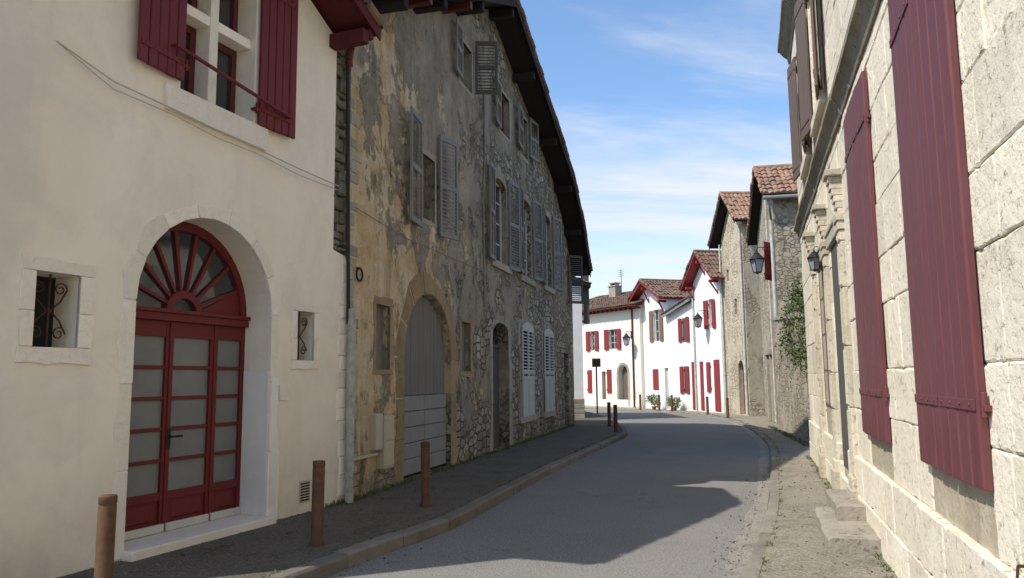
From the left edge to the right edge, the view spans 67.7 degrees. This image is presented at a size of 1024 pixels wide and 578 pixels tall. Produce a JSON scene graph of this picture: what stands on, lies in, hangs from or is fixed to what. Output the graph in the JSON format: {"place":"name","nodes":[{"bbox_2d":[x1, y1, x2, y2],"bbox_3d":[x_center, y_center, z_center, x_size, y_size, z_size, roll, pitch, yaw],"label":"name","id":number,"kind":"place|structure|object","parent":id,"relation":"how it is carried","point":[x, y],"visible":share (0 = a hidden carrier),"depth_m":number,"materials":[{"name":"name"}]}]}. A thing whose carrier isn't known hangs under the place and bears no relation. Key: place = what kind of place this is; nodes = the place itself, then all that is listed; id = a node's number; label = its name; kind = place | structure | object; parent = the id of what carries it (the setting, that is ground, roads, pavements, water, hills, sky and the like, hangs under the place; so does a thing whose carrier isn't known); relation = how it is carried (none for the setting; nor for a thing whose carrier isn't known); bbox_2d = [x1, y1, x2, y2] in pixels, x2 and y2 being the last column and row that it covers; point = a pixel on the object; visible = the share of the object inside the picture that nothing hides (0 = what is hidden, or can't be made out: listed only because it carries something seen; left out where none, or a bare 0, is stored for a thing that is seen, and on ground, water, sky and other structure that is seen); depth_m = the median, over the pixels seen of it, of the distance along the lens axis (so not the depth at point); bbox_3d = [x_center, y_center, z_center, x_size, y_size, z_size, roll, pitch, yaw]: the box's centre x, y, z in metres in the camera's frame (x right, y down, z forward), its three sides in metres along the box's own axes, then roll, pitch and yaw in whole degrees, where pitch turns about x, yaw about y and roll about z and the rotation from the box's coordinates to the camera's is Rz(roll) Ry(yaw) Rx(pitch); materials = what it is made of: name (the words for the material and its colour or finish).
{"place":"outdoors","nodes":[
{"label":"outdoors","id":0,"kind":"place"},
{"bbox_2d":[58,412,620,577],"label":"pavement","id":1,"kind":"structure","parent":0,"point":[262,554],"depth_m":8.50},
{"bbox_2d":[94,494,117,577],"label":"bollard","id":2,"kind":"object","parent":1,"relation":"on","point":[105,537],"visible":1,"depth_m":5.15,"materials":[{"name":"brown paint"}]},
{"bbox_2d":[309,460,324,546],"bbox_3d":[-1.857,2.042,7.308,0.144,0.788,0.144,2,-8,-13],"label":"bollard","id":3,"kind":"object","parent":1,"relation":"on","point":[317,506],"visible":1,"depth_m":7.26,"materials":[{"name":"brown paint"}]},
{"bbox_2d":[420,441,431,506],"bbox_3d":[-1.072,2.293,9.474,0.144,0.788,0.144,1,-7,-22],"label":"bollard","id":4,"kind":"object","parent":1,"relation":"on","point":[425,475],"visible":1,"depth_m":9.43,"materials":[{"name":"brown paint"}]},
{"bbox_2d":[607,402,611,426],"bbox_3d":[3.189,4.111,25.083,0.144,0.788,0.144,-4,-7,25],"label":"bollard","id":5,"kind":"object","parent":1,"relation":"on","point":[609,413],"visible":1,"depth_m":25.04,"materials":[{"name":"brown paint"}]},
{"bbox_2d":[613,405,618,431],"bbox_3d":[3.055,3.808,22.527,0.144,0.788,0.144,-2,-7,4],"label":"bollard","id":6,"kind":"object","parent":1,"relation":"on","point":[615,418],"visible":1,"depth_m":22.48,"materials":[{"name":"brown paint"}]},
{"bbox_2d":[325,409,767,577],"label":"road","id":7,"kind":"structure","parent":0,"point":[652,494],"depth_m":9.13,"materials":[{"name":"grey asphalt"}]},
{"bbox_2d":[69,426,888,577],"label":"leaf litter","id":8,"kind":"object","parent":7,"relation":"on","point":[522,495],"visible":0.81,"depth_m":8.44,"materials":[{"name":"brown plant"}]},
{"bbox_2d":[585,408,769,577],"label":"gutter","id":9,"kind":"object","parent":7,"relation":"on","point":[750,540],"visible":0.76,"depth_m":8.81,"materials":[{"name":"concrete"}]},
{"bbox_2d":[585,407,778,577],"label":"kerb","id":10,"kind":"structure","parent":7,"relation":"on","point":[766,530],"depth_m":9.16,"materials":[{"name":"concrete"}]},
{"bbox_2d":[520,0,791,298],"label":"sky","id":11,"kind":"structure","parent":0,"point":[662,108],"materials":[{"name":"blue"}]},
{"bbox_2d":[585,406,897,577],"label":"pavement","id":12,"kind":"structure","parent":0,"point":[788,558],"depth_m":8.15,"materials":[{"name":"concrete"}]},
{"bbox_2d":[261,409,896,577],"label":"weeds","id":13,"kind":"object","parent":12,"relation":"on","point":[449,466],"visible":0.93,"depth_m":11.91,"materials":[{"name":"green plant"}]},
{"bbox_2d":[639,394,641,409],"bbox_3d":[6.661,5.871,39.676,0.144,0.788,0.144,-2,-7,18],"label":"bollard","id":14,"kind":"object","parent":12,"relation":"on","point":[640,407],"visible":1,"depth_m":39.63,"materials":[{"name":"brown paint"}]},
{"bbox_2d":[645,392,661,409],"bbox_3d":[7.307,5.773,39.340,0.845,0.891,0.651,-1,-7,0],"label":"potted shrub","id":15,"kind":"object","parent":12,"relation":"on","point":[652,400],"visible":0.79,"depth_m":39.27,"materials":[{"name":"green plant"}]},
{"bbox_2d":[658,395,660,410],"bbox_3d":[7.409,5.722,38.486,0.144,0.788,0.144,-5,-8,31],"label":"bollard","id":16,"kind":"object","parent":12,"relation":"on","point":[659,402],"visible":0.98,"depth_m":38.44,"materials":[{"name":"brown paint"}]},
{"bbox_2d":[670,395,672,410],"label":"bollard","id":17,"kind":"object","parent":12,"relation":"on","point":[671,398],"visible":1,"depth_m":37.30,"materials":[{"name":"brown paint"}]},
{"bbox_2d":[666,395,681,410],"bbox_3d":[8.030,5.654,37.892,0.717,0.796,0.613,-1,-7,0],"label":"potted shrub","id":18,"kind":"object","parent":12,"relation":"on","point":[677,405],"visible":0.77,"depth_m":37.83,"materials":[{"name":"green plant"}]},
{"bbox_2d":[706,397,708,414],"bbox_3d":[8.600,5.129,33.618,0.144,0.788,0.144,-2,-7,10],"label":"bollard","id":19,"kind":"object","parent":12,"relation":"on","point":[707,406],"visible":1,"depth_m":33.57,"materials":[{"name":"metal"}]},
{"bbox_2d":[726,398,729,417],"bbox_3d":[8.700,4.798,30.843,0.144,0.788,0.144,4,-9,-31],"label":"bollard","id":20,"kind":"object","parent":12,"relation":"on","point":[727,407],"visible":1,"depth_m":30.80,"materials":[{"name":"brown paint"}]},
{"label":"ground","id":21,"kind":"structure","parent":0,"visible":0},
{"bbox_2d":[0,0,383,577],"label":"plaster house","id":22,"kind":"structure","parent":21,"relation":"on","point":[177,338],"depth_m":7.62,"materials":[{"name":"paint"}]},
{"bbox_2d":[31,274,67,346],"bbox_3d":[-3.925,0.185,6.332,0.249,0.630,0.420,-3,-7,22],"label":"window","id":23,"kind":"structure","parent":22,"relation":"in","point":[43,330],"depth_m":6.43,"materials":[{"name":"black metal"}]},
{"bbox_2d":[124,305,250,540],"bbox_3d":[-3.401,1.325,7.851,0.135,2.205,1.910,-3,-7,22],"label":"door","id":24,"kind":"structure","parent":22,"relation":"in","point":[185,437],"depth_m":7.92,"materials":[{"name":"red paint"}]},
{"bbox_2d":[180,25,195,93],"bbox_3d":[-3.493,-2.378,7.973,0.050,0.860,0.420,-3,-7,22],"label":"window","id":25,"kind":"structure","parent":22,"relation":"in","point":[188,84],"depth_m":8.11,"materials":[{"name":"red glass"}]},
{"bbox_2d":[187,0,196,8],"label":"window","id":26,"kind":"structure","parent":22,"relation":"in","point":[193,3],"depth_m":8.19,"materials":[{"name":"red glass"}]},
{"bbox_2d":[216,42,236,113],"bbox_3d":[-3.276,-2.317,8.508,0.050,0.860,0.500,-3,-7,22],"label":"window","id":27,"kind":"structure","parent":22,"relation":"in","point":[226,57],"depth_m":8.63,"materials":[{"name":"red glass"}]},
{"bbox_2d":[219,0,238,31],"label":"window","id":28,"kind":"structure","parent":22,"relation":"in","point":[228,9],"depth_m":8.74,"materials":[{"name":"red glass"}]},
{"bbox_2d":[297,312,307,359],"bbox_3d":[-2.595,0.575,9.292,0.018,0.590,0.331,-3,-7,21],"label":"window grille","id":29,"kind":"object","parent":22,"relation":"in","point":[298,336],"depth_m":9.32,"materials":[{"name":"black metal"}]},
{"bbox_2d":[268,411,626,577],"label":"kerb","id":30,"kind":"structure","parent":21,"relation":"on","point":[337,561],"depth_m":8.09,"materials":[{"name":"concrete"}]},
{"bbox_2d":[592,358,600,413],"bbox_3d":[3.763,4.316,33.910,0.380,2.460,0.094,-1,-7,0],"label":"traffic sign","id":31,"kind":"object","parent":30,"relation":"on","point":[596,362],"visible":0.96,"depth_m":33.98,"materials":[{"name":"metal"}]},
{"bbox_2d":[338,0,592,497],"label":"old stone house","id":32,"kind":"structure","parent":21,"relation":"on","point":[470,256],"depth_m":14.55,"materials":[{"name":"grey stone"}]},
{"bbox_2d":[404,297,422,395],"bbox_3d":[-1.680,0.902,12.516,0.054,1.666,1.075,-2,-7,14],"label":"door","id":33,"kind":"structure","parent":32,"relation":"in","point":[413,354],"depth_m":12.66,"materials":[{"name":"grey wood"}]},
{"bbox_2d":[404,395,423,475],"bbox_3d":[-1.645,2.354,12.338,0.076,1.240,1.075,-2,-7,14],"label":"lower door","id":34,"kind":"structure","parent":32,"relation":"in","point":[414,420],"depth_m":12.39,"materials":[{"name":"grey paint"}]},
{"bbox_2d":[422,297,443,394],"bbox_3d":[-1.406,1.024,13.564,0.053,1.666,1.075,-2,-7,14],"label":"door","id":35,"kind":"structure","parent":32,"relation":"in","point":[433,344],"depth_m":13.47,"materials":[{"name":"grey wood"}]},
{"bbox_2d":[424,394,445,467],"bbox_3d":[-1.370,2.476,13.385,0.078,1.240,1.075,-2,-7,14],"label":"lower door","id":36,"kind":"structure","parent":32,"relation":"in","point":[434,426],"depth_m":13.38,"materials":[{"name":"grey paint"}]},
{"bbox_2d":[492,344,499,447],"bbox_3d":[-0.481,2.423,17.323,0.080,2.360,1.400,-2,-7,14],"label":"door","id":37,"kind":"structure","parent":32,"relation":"in","point":[495,357],"depth_m":17.73,"materials":[{"name":"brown wood"}]},
{"bbox_2d":[493,182,501,262],"bbox_3d":[-0.421,-1.565,17.798,0.054,1.970,1.150,-2,-7,14],"label":"window","id":38,"kind":"structure","parent":32,"relation":"in","point":[498,193],"depth_m":18.20,"materials":[{"name":"white paint"}]},
{"bbox_2d":[499,99,503,132],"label":"window","id":39,"kind":"structure","parent":32,"relation":"in","point":[502,129],"depth_m":19.03,"materials":[{"name":"grey glass"}]},
{"bbox_2d":[521,206,526,275],"bbox_3d":[0.241,-1.320,20.327,0.054,2.070,1.100,-2,-7,14],"label":"window","id":40,"kind":"structure","parent":32,"relation":"in","point":[525,228],"depth_m":20.77,"materials":[{"name":"white paint"}]},
{"bbox_2d":[521,328,531,380],"bbox_3d":[0.363,2.117,19.727,0.020,2.160,1.180,-2,-7,14],"label":"window","id":41,"kind":"structure","parent":32,"relation":"in","point":[525,345],"depth_m":19.75,"materials":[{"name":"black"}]},
{"bbox_2d":[546,224,547,285],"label":"window","id":42,"kind":"structure","parent":32,"relation":"in","point":[546,224],"depth_m":23.42,"materials":[{"name":"white paint"}]},
{"bbox_2d":[543,334,551,409],"bbox_3d":[1.031,2.414,22.275,0.020,2.160,1.180,-2,-7,14],"label":"window","id":43,"kind":"structure","parent":32,"relation":"in","point":[543,334],"depth_m":22.19,"materials":[{"name":"black"}]},
{"bbox_2d":[572,276,591,417],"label":"white house","id":44,"kind":"structure","parent":21,"relation":"on","point":[579,398],"depth_m":30.96,"materials":[{"name":"paint"}]},
{"bbox_2d":[582,270,644,407],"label":"cream house","id":45,"kind":"structure","parent":21,"relation":"on","point":[614,317],"depth_m":43.87,"materials":[{"name":"white paint"}]},
{"bbox_2d":[592,331,594,350],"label":"window","id":46,"kind":"structure","parent":45,"relation":"in","point":[593,339],"depth_m":45.68,"materials":[{"name":"white paint"}]},
{"bbox_2d":[604,371,605,398],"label":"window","id":47,"kind":"structure","parent":45,"relation":"in","point":[604,371],"depth_m":44.59,"materials":[{"name":"white paint"}]},
{"bbox_2d":[610,329,616,348],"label":"window","id":48,"kind":"structure","parent":45,"relation":"in","point":[613,332],"depth_m":44.08,"materials":[{"name":"white paint"}]},
{"bbox_2d":[622,366,627,399],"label":"door","id":49,"kind":"structure","parent":45,"relation":"in","point":[624,373],"depth_m":43.23,"materials":[{"name":"brown paint"}]},
{"bbox_2d":[622,331,631,345],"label":"street lamp","id":50,"kind":"object","parent":45,"relation":"attached to","point":[626,339],"visible":1,"depth_m":42.06,"materials":[{"name":"metal"}]},
{"bbox_2d":[626,278,690,409],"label":"white house","id":51,"kind":"structure","parent":21,"relation":"on","point":[659,296],"depth_m":40.78,"materials":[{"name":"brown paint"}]},
{"bbox_2d":[655,310,659,341],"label":"window","id":52,"kind":"structure","parent":51,"relation":"in","point":[656,311],"depth_m":40.85,"materials":[{"name":"white paint"}]},
{"bbox_2d":[667,368,669,408],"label":"door","id":53,"kind":"structure","parent":51,"relation":"in","point":[667,368],"depth_m":39.55,"materials":[{"name":"white paint"}]},
{"bbox_2d":[661,296,697,410],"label":"white house","id":54,"kind":"structure","parent":21,"relation":"on","point":[681,352],"depth_m":38.25,"materials":[{"name":"white paint"}]},
{"bbox_2d":[682,318,685,341],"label":"window","id":55,"kind":"structure","parent":54,"relation":"in","point":[683,324],"depth_m":38.28,"materials":[{"name":"grey glass"}]},
{"bbox_2d":[684,366,685,393],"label":"window","id":56,"kind":"structure","parent":54,"relation":"in","point":[684,366],"depth_m":38.05,"materials":[{"name":"grey glass"}]},
{"bbox_2d":[692,362,695,409],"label":"door","id":57,"kind":"structure","parent":54,"relation":"in","point":[693,377],"depth_m":37.43,"materials":[{"name":"red paint"}]},
{"bbox_2d":[678,249,727,412],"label":"white house","id":58,"kind":"structure","parent":21,"relation":"on","point":[703,276],"depth_m":36.21,"materials":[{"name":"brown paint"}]},
{"bbox_2d":[693,310,708,327],"bbox_3d":[8.928,1.416,36.082,0.792,0.858,0.468,1,-7,-14],"label":"street lamp","id":59,"kind":"object","parent":58,"relation":"attached to","point":[697,318],"visible":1,"depth_m":35.94,"materials":[{"name":"metal"}]},
{"bbox_2d":[700,362,704,409],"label":"door","id":60,"kind":"structure","parent":58,"relation":"in","point":[701,363],"depth_m":36.68,"materials":[{"name":"red paint"}]},
{"bbox_2d":[714,360,721,411],"bbox_3d":[9.510,4.464,35.275,0.089,2.367,0.643,1,-7,-13],"label":"door","id":61,"kind":"structure","parent":58,"relation":"in","point":[716,362],"depth_m":35.23,"materials":[{"name":"red paint"}]},
{"bbox_2d":[707,191,765,415],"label":"rubble house","id":62,"kind":"structure","parent":21,"relation":"on","point":[745,392],"depth_m":33.09,"materials":[{"name":"stone"}]},
{"bbox_2d":[743,367,745,413],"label":"door","id":63,"kind":"structure","parent":62,"relation":"in","point":[743,367],"depth_m":32.98,"materials":[{"name":"wood"}]},
{"bbox_2d":[745,164,803,424],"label":"rubble house","id":64,"kind":"structure","parent":21,"relation":"on","point":[773,206],"depth_m":25.85,"materials":[{"name":"stone"}]},
{"bbox_2d":[749,246,770,273],"bbox_3d":[8.359,-0.962,25.550,0.880,0.954,0.520,1,-7,-11],"label":"street lamp","id":65,"kind":"object","parent":64,"relation":"attached to","point":[756,259],"visible":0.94,"depth_m":25.39,"materials":[{"name":"metal"}]},
{"bbox_2d":[772,311,810,439],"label":"garden wall","id":66,"kind":"structure","parent":21,"relation":"on","point":[793,401],"depth_m":21.78,"materials":[{"name":"grey stone"}]},
{"bbox_2d":[774,276,807,384],"bbox_3d":[7.680,1.123,20.688,0.754,2.887,4.363,-2,-7,11],"label":"ivy plant","id":67,"kind":"object","parent":66,"relation":"attached to","point":[794,298],"visible":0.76,"depth_m":20.12,"materials":[{"name":"green plant"}]},
{"bbox_2d":[777,0,1023,577],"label":"limestone house","id":68,"kind":"structure","parent":21,"relation":"on","point":[907,131],"depth_m":4.92,"materials":[{"name":"stone"}]},
{"bbox_2d":[807,246,820,271],"bbox_3d":[4.627,-0.457,11.528,0.370,0.401,0.218,2,-7,-17],"label":"street lamp","id":69,"kind":"object","parent":68,"relation":"attached to","point":[813,260],"visible":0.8,"depth_m":11.46,"materials":[{"name":"metal"}]},
{"bbox_2d":[814,0,819,96],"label":"window","id":70,"kind":"structure","parent":68,"relation":"in","point":[814,0],"depth_m":10.82,"materials":[{"name":"brown paint"}]},
{"bbox_2d":[818,264,833,408],"bbox_3d":[4.737,0.667,11.482,0.054,2.200,1.300,-3,-7,17],"label":"window","id":71,"kind":"structure","parent":68,"relation":"in","point":[827,404],"depth_m":11.56,"materials":[{"name":"brown paint"}]},
{"bbox_2d":[831,241,848,469],"bbox_3d":[4.180,0.830,9.636,0.060,2.850,0.896,-3,-7,17],"label":"door","id":72,"kind":"structure","parent":68,"relation":"in","point":[836,288],"depth_m":9.71,"materials":[{"name":"grey wood"}]}
]}

